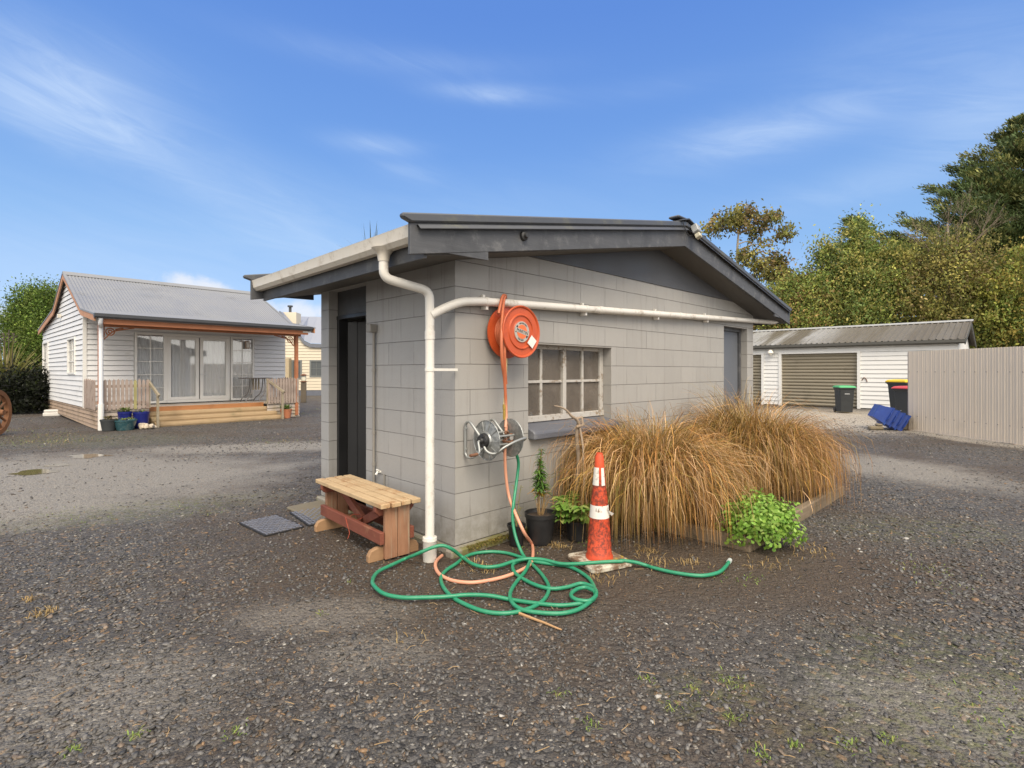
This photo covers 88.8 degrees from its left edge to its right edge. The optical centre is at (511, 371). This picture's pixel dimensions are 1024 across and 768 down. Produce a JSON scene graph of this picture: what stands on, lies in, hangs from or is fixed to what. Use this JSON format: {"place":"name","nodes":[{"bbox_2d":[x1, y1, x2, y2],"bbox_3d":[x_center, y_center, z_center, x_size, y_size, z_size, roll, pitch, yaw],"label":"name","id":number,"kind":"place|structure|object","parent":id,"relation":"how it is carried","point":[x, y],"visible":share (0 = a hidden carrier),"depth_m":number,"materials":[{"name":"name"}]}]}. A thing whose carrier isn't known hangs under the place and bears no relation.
{"place":"outdoors","nodes":[
{"label":"outdoors","id":0,"kind":"place"},
{"bbox_2d":[138,423,156,428],"bbox_3d":[-8.824,1.332,12.652,0.414,0.168,0.283,0,0,0],"label":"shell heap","id":1,"kind":"object","parent":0,"point":[145,426],"visible":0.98,"depth_m":12.57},
{"bbox_2d":[279,305,320,395],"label":"cream house","id":2,"kind":"structure","parent":0,"point":[309,359],"depth_m":29.90,"materials":[{"name":"paint"}]},
{"bbox_2d":[292,360,301,378],"bbox_3d":[-12.274,-0.092,29.832,0.584,1.098,0.075,0,0,-5],"label":"window","id":3,"kind":"structure","parent":2,"relation":"in","point":[299,361],"depth_m":29.82,"materials":[{"name":"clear glass"}]},
{"bbox_2d":[310,360,320,376],"bbox_3d":[-11.191,-0.147,29.926,0.731,0.988,0.075,0,0,-5],"label":"window","id":4,"kind":"structure","parent":2,"relation":"in","point":[315,365],"depth_m":29.92,"materials":[{"name":"clear glass"}]},
{"bbox_2d":[0,396,1023,767],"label":"ground","id":5,"kind":"structure","parent":0,"point":[276,466],"depth_m":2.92,"materials":[{"name":"grey gravel"}]},
{"bbox_2d":[0,390,11,434],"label":"wagon wheel","id":6,"kind":"object","parent":5,"relation":"on","point":[6,412],"visible":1,"depth_m":11.55,"materials":[{"name":"brown wood"}]},
{"bbox_2d":[0,330,41,379],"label":"flax bush","id":7,"kind":"object","parent":5,"relation":"on","point":[10,355],"visible":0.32,"depth_m":20.48,"materials":[{"name":"green plant"}]},
{"bbox_2d":[0,273,59,397],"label":"leafy tree","id":8,"kind":"object","parent":5,"relation":"on","point":[26,314],"visible":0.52,"depth_m":23.19,"materials":[{"name":"green plant"}]},
{"bbox_2d":[10,469,59,474],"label":"puddle","id":9,"kind":"object","parent":5,"relation":"on","point":[33,471],"visible":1,"depth_m":7.18,"materials":[{"name":"liquid"}]},
{"bbox_2d":[0,357,75,413],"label":"dark hedge","id":10,"kind":"object","parent":5,"relation":"on","point":[30,387],"visible":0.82,"depth_m":17.07,"materials":[{"name":"green plant"}]},
{"bbox_2d":[43,409,61,416],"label":"white blocks","id":11,"kind":"object","parent":5,"relation":"on","point":[51,412],"depth_m":16.17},
{"bbox_2d":[68,454,112,457],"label":"puddle","id":12,"kind":"object","parent":5,"relation":"on","point":[86,456],"visible":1,"depth_m":8.63,"materials":[{"name":"liquid"}]},
{"bbox_2d":[99,415,117,430],"bbox_3d":[-9.412,1.208,12.202,0.360,0.365,0.346,0,0,0],"label":"plant pot","id":13,"kind":"object","parent":5,"relation":"on","point":[108,424],"visible":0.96,"depth_m":12.10,"materials":[{"name":"ceramic"}]},
{"bbox_2d":[117,406,131,419],"bbox_3d":[-9.373,1.120,12.646,0.314,0.542,0.297,0,0,-25],"label":"plant pot","id":14,"kind":"object","parent":5,"relation":"on","point":[123,413],"visible":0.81,"depth_m":12.57,"materials":[{"name":"ceramic"}]},
{"bbox_2d":[114,417,137,430],"bbox_3d":[-9.170,1.236,12.385,0.507,0.311,0.486,0,0,0],"label":"plant pot","id":15,"kind":"object","parent":5,"relation":"on","point":[123,424],"visible":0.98,"depth_m":12.24,"materials":[{"name":"teal ceramic"}]},
{"bbox_2d":[132,410,149,427],"bbox_3d":[-9.099,1.170,12.841,0.356,0.441,0.356,0,0,0],"label":"plant pot","id":16,"kind":"object","parent":5,"relation":"on","point":[142,416],"visible":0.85,"depth_m":12.72,"materials":[{"name":"ceramic"}]},
{"bbox_2d":[38,271,315,430],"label":"cottage","id":17,"kind":"structure","parent":5,"relation":"on","point":[165,354],"depth_m":15.01,"materials":[{"name":"white paint"}]},
{"bbox_2d":[42,341,49,383],"bbox_3d":[-15.866,-0.285,17.857,1.208,1.420,0.128,0,0,42],"label":"window","id":18,"kind":"structure","parent":17,"relation":"in","point":[45,347],"depth_m":17.93,"materials":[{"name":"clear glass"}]},
{"bbox_2d":[67,337,77,373],"bbox_3d":[-12.235,-0.425,14.590,1.135,1.020,0.129,0,0,42],"label":"window","id":19,"kind":"structure","parent":17,"relation":"in","point":[71,346],"depth_m":14.72,"materials":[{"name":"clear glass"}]},
{"bbox_2d":[167,336,198,399],"bbox_3d":[-9.528,-0.085,15.146,0.122,1.810,0.800,0,0,42],"label":"glass door","id":20,"kind":"structure","parent":17,"relation":"in","point":[182,356],"depth_m":15.16,"materials":[{"name":"white glass"}]},
{"bbox_2d":[199,338,228,398],"bbox_3d":[-8.962,-0.085,15.745,0.164,1.810,0.790,0,0,42],"label":"glass door","id":21,"kind":"structure","parent":17,"relation":"in","point":[213,356],"depth_m":15.76,"materials":[{"name":"white glass"}]},
{"bbox_2d":[238,378,271,401],"bbox_3d":[-7.801,0.565,15.912,0.600,0.729,0.800,0,0,42],"label":"verandah table","id":22,"kind":"object","parent":17,"relation":"on","point":[252,381],"visible":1,"depth_m":15.87,"materials":[{"name":"grey wood"}]},
{"bbox_2d":[239,515,303,535],"bbox_3d":[-2.170,1.381,4.710,0.552,0.019,0.344,0,0,42],"label":"rubber mat","id":23,"kind":"object","parent":5,"relation":"on","point":[270,525],"visible":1,"depth_m":4.67,"materials":[{"name":"grey rubber"}]},
{"bbox_2d":[279,404,291,417],"bbox_3d":[-6.705,1.191,15.531,0.403,0.399,0.416,0,0,0],"label":"plant pot","id":24,"kind":"object","parent":5,"relation":"on","point":[287,411],"visible":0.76,"depth_m":15.43,"materials":[{"name":"ceramic"}]},
{"bbox_2d":[300,374,306,402],"bbox_3d":[-9.267,0.750,23.268,0.340,1.291,0.331,0,0,-17],"label":"lamp bollard","id":25,"kind":"object","parent":5,"relation":"on","point":[303,381],"visible":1,"depth_m":23.17,"materials":[{"name":"metal"}]},
{"bbox_2d":[290,507,324,525],"bbox_3d":[-1.869,1.381,5.010,0.344,0.019,0.552,0,0,-39],"label":"rubber mat","id":26,"kind":"object","parent":5,"relation":"on","point":[305,519],"visible":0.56,"depth_m":4.94,"materials":[{"name":"grey rubber"}]},
{"bbox_2d":[314,474,420,563],"bbox_3d":[-1.222,1.177,4.306,0.420,0.435,1.230,0,0,-42],"label":"bench","id":27,"kind":"object","parent":5,"relation":"on","point":[389,511],"visible":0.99,"depth_m":4.06,"materials":[{"name":"brown wood"}]},
{"bbox_2d":[4,408,1023,762],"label":"weeds","id":28,"kind":"object","parent":5,"relation":"on","point":[26,600],"visible":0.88,"depth_m":2.85,"materials":[{"name":"green plant"}]},
{"bbox_2d":[507,485,525,546],"bbox_3d":[0.035,1.151,4.193,0.152,0.481,0.152,0,0,0],"label":"potted plant","id":29,"kind":"object","parent":5,"relation":"on","point":[520,535],"visible":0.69,"depth_m":4.15,"materials":[{"name":"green plant"}]},
{"bbox_2d":[243,212,791,562],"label":"block shed","id":30,"kind":"structure","parent":5,"relation":"on","point":[673,312],"depth_m":4.82,"materials":[{"name":"paint"}]},
{"bbox_2d":[348,322,365,478],"bbox_3d":[-1.437,0.400,5.600,0.700,1.870,0.098,0,0,8],"label":"door","id":31,"kind":"structure","parent":30,"relation":"in","point":[356,330],"depth_m":5.64,"materials":[{"name":"grey paint"}]},
{"bbox_2d":[464,418,526,460],"bbox_3d":[-0.167,0.525,4.018,0.518,0.308,0.363,0,0,-44],"label":"garden hose reel","id":32,"kind":"object","parent":30,"relation":"attached to","point":[490,443],"visible":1,"depth_m":4.02,"materials":[{"name":"metal"}]},
{"bbox_2d":[466,528,526,551],"bbox_3d":[-0.047,1.352,4.225,0.757,0.048,0.113,0,0,-44],"label":"moss","id":33,"kind":"object","parent":30,"relation":"attached to","point":[479,544],"visible":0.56,"depth_m":4.12,"materials":[{"name":"green plant"}]},
{"bbox_2d":[487,305,539,357],"bbox_3d":[0.004,-0.317,4.282,0.424,0.424,0.240,0,0,-44],"label":"hose reel","id":34,"kind":"object","parent":30,"relation":"attached to","point":[521,330],"visible":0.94,"depth_m":4.21,"materials":[{"name":"orange plastic"}]},
{"bbox_2d":[434,294,534,584],"bbox_3d":[-0.147,0.384,3.842,0.936,2.038,0.642,0,0,-43],"label":"orange hose","id":35,"kind":"object","parent":34,"relation":"hanging from","point":[503,298],"visible":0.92,"depth_m":4.09,"materials":[{"name":"orange rubber"}]},
{"bbox_2d":[528,343,611,422],"bbox_3d":[0.534,0.105,5.077,1.250,0.720,0.167,0,0,-44],"label":"window","id":36,"kind":"structure","parent":30,"relation":"in","point":[542,370],"depth_m":5.08,"materials":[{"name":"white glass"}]},
{"bbox_2d":[724,331,737,413],"bbox_3d":[3.186,0.370,7.737,0.738,1.930,0.080,0,0,-44],"label":"door","id":37,"kind":"structure","parent":30,"relation":"in","point":[730,338],"depth_m":7.81,"materials":[{"name":"grey paint"}]},
{"bbox_2d":[25,561,1012,757],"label":"straw litter","id":38,"kind":"object","parent":5,"relation":"on","point":[548,683],"visible":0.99,"depth_m":2.16,"materials":[{"name":"beige plant"}]},
{"bbox_2d":[518,612,561,629],"bbox_3d":[0.152,1.386,2.898,0.296,0.021,0.020,0,0,41],"label":"twig","id":39,"kind":"object","parent":5,"relation":"on","point":[534,619],"visible":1,"depth_m":2.90,"materials":[{"name":"beige wood"}]},
{"bbox_2d":[524,448,557,545],"bbox_3d":[0.231,1.007,4.248,0.263,0.767,0.268,0,0,-17],"label":"potted plant","id":40,"kind":"object","parent":5,"relation":"on","point":[540,524],"visible":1,"depth_m":4.20,"materials":[{"name":"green plant"}]},
{"bbox_2d":[370,455,731,615],"bbox_3d":[0.291,1.015,3.516,2.348,0.769,1.266,0,0,16],"label":"green hose","id":41,"kind":"object","parent":5,"relation":"on","point":[581,603],"visible":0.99,"depth_m":3.42,"materials":[{"name":"green rubber"}]},
{"bbox_2d":[550,491,589,541],"bbox_3d":[0.529,1.217,4.335,0.500,0.348,0.490,0,0,42],"label":"potted plant","id":42,"kind":"object","parent":5,"relation":"on","point":[566,515],"visible":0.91,"depth_m":4.25,"materials":[{"name":"green plant"}]},
{"bbox_2d":[568,452,631,573],"bbox_3d":[0.635,0.993,3.801,0.350,0.799,0.350,0,0,-26],"label":"traffic cone","id":43,"kind":"object","parent":5,"relation":"on","point":[599,543],"visible":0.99,"depth_m":3.75,"materials":[{"name":"orange plastic"}]},
{"bbox_2d":[554,485,828,535],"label":"garden soil","id":44,"kind":"structure","parent":5,"relation":"on","point":[563,526],"depth_m":4.64,"materials":[{"name":"brown soil"}]},
{"bbox_2d":[554,405,586,504],"bbox_3d":[0.500,0.802,4.537,0.285,1.025,0.208,0,0,0],"label":"dead branch","id":45,"kind":"object","parent":44,"relation":"on","point":[578,428],"visible":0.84,"depth_m":4.53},
{"bbox_2d":[529,391,782,558],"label":"tussock grass","id":46,"kind":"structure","parent":44,"relation":"on","point":[657,477],"depth_m":4.31,"materials":[{"name":"brown plant"}]},
{"bbox_2d":[668,375,874,511],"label":"tussock grass","id":47,"kind":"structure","parent":44,"relation":"on","point":[795,455],"depth_m":5.44,"materials":[{"name":"brown plant"}]},
{"bbox_2d":[699,198,801,288],"bbox_3d":[13.569,-4.212,29.929,6.169,11.215,2.673,0,0,0],"label":"gum tree","id":48,"kind":"object","parent":5,"relation":"on","point":[738,220],"visible":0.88,"depth_m":29.70,"materials":[{"name":"green plant"}]},
{"bbox_2d":[660,482,843,551],"bbox_3d":[2.331,1.347,5.442,2.690,0.135,1.335,0,0,-44],"label":"garden edging","id":49,"kind":"object","parent":5,"relation":"on","point":[807,508],"visible":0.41,"depth_m":4.40,"materials":[{"name":"brown wood"}]},
{"bbox_2d":[715,486,808,551],"bbox_3d":[1.962,1.169,4.176,0.658,0.457,0.624,0,0,0],"label":"leafy bush","id":50,"kind":"object","parent":5,"relation":"on","point":[770,517],"visible":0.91,"depth_m":4.02,"materials":[{"name":"green plant"}]},
{"bbox_2d":[753,261,847,330],"bbox_3d":[14.622,-2.281,27.958,5.994,7.351,5.008,0,0,0],"label":"bushy tree","id":51,"kind":"object","parent":5,"relation":"on","point":[796,294],"visible":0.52,"depth_m":26.88,"materials":[{"name":"green plant"}]},
{"bbox_2d":[832,385,855,411],"bbox_3d":[11.143,0.936,17.562,0.530,0.918,0.652,0,0,12],"label":"wheelie bin","id":52,"kind":"object","parent":5,"relation":"on","point":[844,397],"visible":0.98,"depth_m":17.33,"materials":[{"name":"grey plastic"}]},
{"bbox_2d":[799,203,921,326],"bbox_3d":[18.231,-3.773,27.887,7.312,10.337,5.010,0,0,0],"label":"bushy tree","id":53,"kind":"object","parent":5,"relation":"on","point":[857,275],"visible":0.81,"depth_m":26.86,"materials":[{"name":"green plant"}]},
{"bbox_2d":[835,213,886,262],"bbox_3d":[19.791,-3.817,29.892,3.862,10.425,2.938,0,0,0],"label":"conifer","id":54,"kind":"object","parent":5,"relation":"on","point":[845,219],"visible":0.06,"depth_m":29.84,"materials":[{"name":"green plant"}]},
{"bbox_2d":[867,423,883,429],"bbox_3d":[8.660,1.320,12.460,0.300,0.150,0.160,0,0,11],"label":"timber block","id":55,"kind":"object","parent":5,"relation":"on","point":[878,426],"depth_m":12.39,"materials":[{"name":"beige wood"}]},
{"bbox_2d":[868,404,910,430],"bbox_3d":[9.027,1.118,12.546,0.751,0.642,0.693,0,0,20],"label":"crate stack","id":56,"kind":"object","parent":5,"relation":"on","point":[890,418],"visible":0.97,"depth_m":12.32,"materials":[{"name":"blue plastic"}]},
{"bbox_2d":[885,379,907,409],"bbox_3d":[12.087,0.823,16.151,0.646,1.145,0.774,0,0,-10],"label":"wheelie bin","id":57,"kind":"object","parent":5,"relation":"on","point":[896,382],"visible":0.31,"depth_m":16.19,"materials":[{"name":"grey plastic"}]},
{"bbox_2d":[891,386,907,414],"bbox_3d":[10.959,0.901,14.450,0.565,0.987,0.688,0,0,-20],"label":"wheelie bin","id":58,"kind":"object","parent":5,"relation":"on","point":[901,397],"visible":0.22,"depth_m":14.40,"materials":[{"name":"grey plastic"}]},
{"bbox_2d":[869,182,1019,330],"bbox_3d":[21.982,-4.051,26.939,7.071,10.894,5.424,0,0,21],"label":"bushy tree","id":59,"kind":"object","parent":5,"relation":"on","point":[936,252],"visible":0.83,"depth_m":26.15,"materials":[{"name":"green plant"}]},
{"bbox_2d":[872,112,1023,348],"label":"conifer","id":60,"kind":"object","parent":5,"relation":"on","point":[999,181],"visible":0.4,"depth_m":33.76,"materials":[{"name":"green plant"}]},
{"bbox_2d":[908,346,1023,444],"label":"steel fence","id":61,"kind":"object","parent":5,"relation":"on","point":[976,393],"visible":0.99,"depth_m":10.82,"materials":[{"name":"beige metal"}]},
{"bbox_2d":[949,236,1023,348],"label":"bushy tree","id":62,"kind":"object","parent":5,"relation":"on","point":[1009,297],"visible":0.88,"depth_m":25.12,"materials":[{"name":"green plant"}]},
{"bbox_2d":[0,0,1023,358],"label":"sky","id":63,"kind":"structure","parent":0,"point":[207,143],"materials":[{"name":"blue"}]},
{"bbox_2d":[753,319,976,408],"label":"garage","id":64,"kind":"structure","parent":0,"point":[798,365],"depth_m":20.28,"materials":[{"name":"white paint"}]},
{"bbox_2d":[753,355,760,403],"bbox_3d":[9.457,0.335,22.950,3.000,2.080,0.038,0,0,44],"label":"roller door","id":65,"kind":"structure","parent":64,"relation":"in","point":[756,358],"depth_m":22.09,"materials":[{"name":"beige metal"}]},
{"bbox_2d":[782,353,856,407],"bbox_3d":[12.000,0.335,20.495,2.727,2.080,0.038,0,0,44],"label":"roller door","id":66,"kind":"structure","parent":64,"relation":"in","point":[808,377],"depth_m":20.53,"materials":[{"name":"beige metal"}]}
]}

